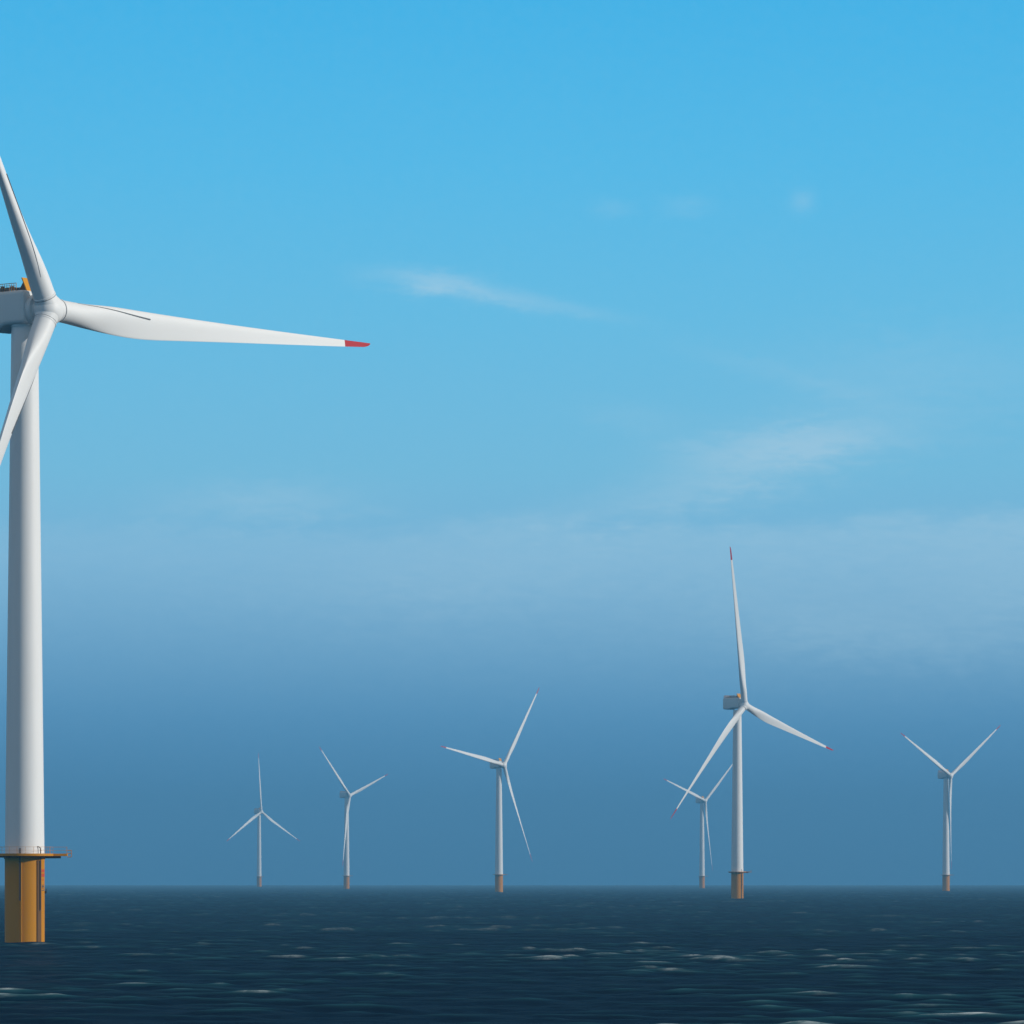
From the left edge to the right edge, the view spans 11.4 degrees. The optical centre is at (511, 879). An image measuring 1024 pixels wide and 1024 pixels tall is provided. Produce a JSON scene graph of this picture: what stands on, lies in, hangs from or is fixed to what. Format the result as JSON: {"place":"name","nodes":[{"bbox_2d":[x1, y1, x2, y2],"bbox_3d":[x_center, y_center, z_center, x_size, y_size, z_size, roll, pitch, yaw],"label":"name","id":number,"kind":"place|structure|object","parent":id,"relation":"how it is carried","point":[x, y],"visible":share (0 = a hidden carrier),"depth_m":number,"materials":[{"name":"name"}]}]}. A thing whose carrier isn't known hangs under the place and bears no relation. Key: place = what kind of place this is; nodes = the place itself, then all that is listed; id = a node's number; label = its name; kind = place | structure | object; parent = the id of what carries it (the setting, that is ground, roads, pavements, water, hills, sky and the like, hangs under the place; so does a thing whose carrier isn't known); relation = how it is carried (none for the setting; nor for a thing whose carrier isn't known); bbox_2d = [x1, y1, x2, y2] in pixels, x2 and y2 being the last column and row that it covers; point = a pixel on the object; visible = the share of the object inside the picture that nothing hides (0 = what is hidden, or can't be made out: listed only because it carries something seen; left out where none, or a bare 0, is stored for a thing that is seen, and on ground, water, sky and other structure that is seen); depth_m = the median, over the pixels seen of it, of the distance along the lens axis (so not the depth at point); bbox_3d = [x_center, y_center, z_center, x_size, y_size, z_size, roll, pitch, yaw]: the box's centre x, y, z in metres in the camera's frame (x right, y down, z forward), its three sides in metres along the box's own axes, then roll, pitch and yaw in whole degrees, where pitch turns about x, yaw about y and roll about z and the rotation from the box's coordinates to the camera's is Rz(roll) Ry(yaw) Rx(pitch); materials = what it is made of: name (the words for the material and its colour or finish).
{"place":"outdoors","nodes":[
{"label":"outdoors","id":0,"kind":"place"},
{"bbox_2d":[0,885,1023,1023],"bbox_3d":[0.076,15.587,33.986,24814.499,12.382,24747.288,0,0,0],"label":"sea","id":1,"kind":"structure","parent":0,"point":[511,954],"depth_m":688.83,"materials":[{"name":"liquid"}]},
{"bbox_2d":[0,157,369,942],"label":"wind turbine","id":2,"kind":"object","parent":1,"relation":"in","point":[34,309],"visible":0.98,"depth_m":849.69,"materials":[{"name":"white metal"}]},
{"bbox_2d":[226,754,297,886],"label":"wind turbine","id":3,"kind":"object","parent":1,"relation":"in","point":[258,812],"visible":1,"depth_m":7156.70,"materials":[{"name":"white metal"}]},
{"bbox_2d":[319,747,387,888],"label":"wind turbine","id":4,"kind":"object","parent":1,"relation":"in","point":[347,795],"visible":1,"depth_m":5759.48,"materials":[{"name":"white metal"}]},
{"bbox_2d":[441,688,538,891],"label":"wind turbine","id":5,"kind":"object","parent":1,"relation":"in","point":[498,764],"visible":1,"depth_m":4235.41,"materials":[{"name":"white metal"}]},
{"bbox_2d":[664,764,732,887],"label":"wind turbine","id":6,"kind":"object","parent":1,"relation":"in","point":[702,800],"visible":0.97,"depth_m":6158.07,"materials":[{"name":"white metal"}]},
{"bbox_2d":[671,547,832,898],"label":"wind turbine","id":7,"kind":"object","parent":1,"relation":"in","point":[740,703],"visible":1,"depth_m":2776.74,"materials":[{"name":"white metal"}]},
{"bbox_2d":[901,726,999,890],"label":"wind turbine","id":8,"kind":"object","parent":1,"relation":"in","point":[944,774],"visible":0.99,"depth_m":4664.32,"materials":[{"name":"white metal"}]},
{"bbox_2d":[0,0,1023,884],"label":"sky","id":9,"kind":"structure","parent":0,"point":[640,292],"materials":[{"name":"blue"}]}
]}

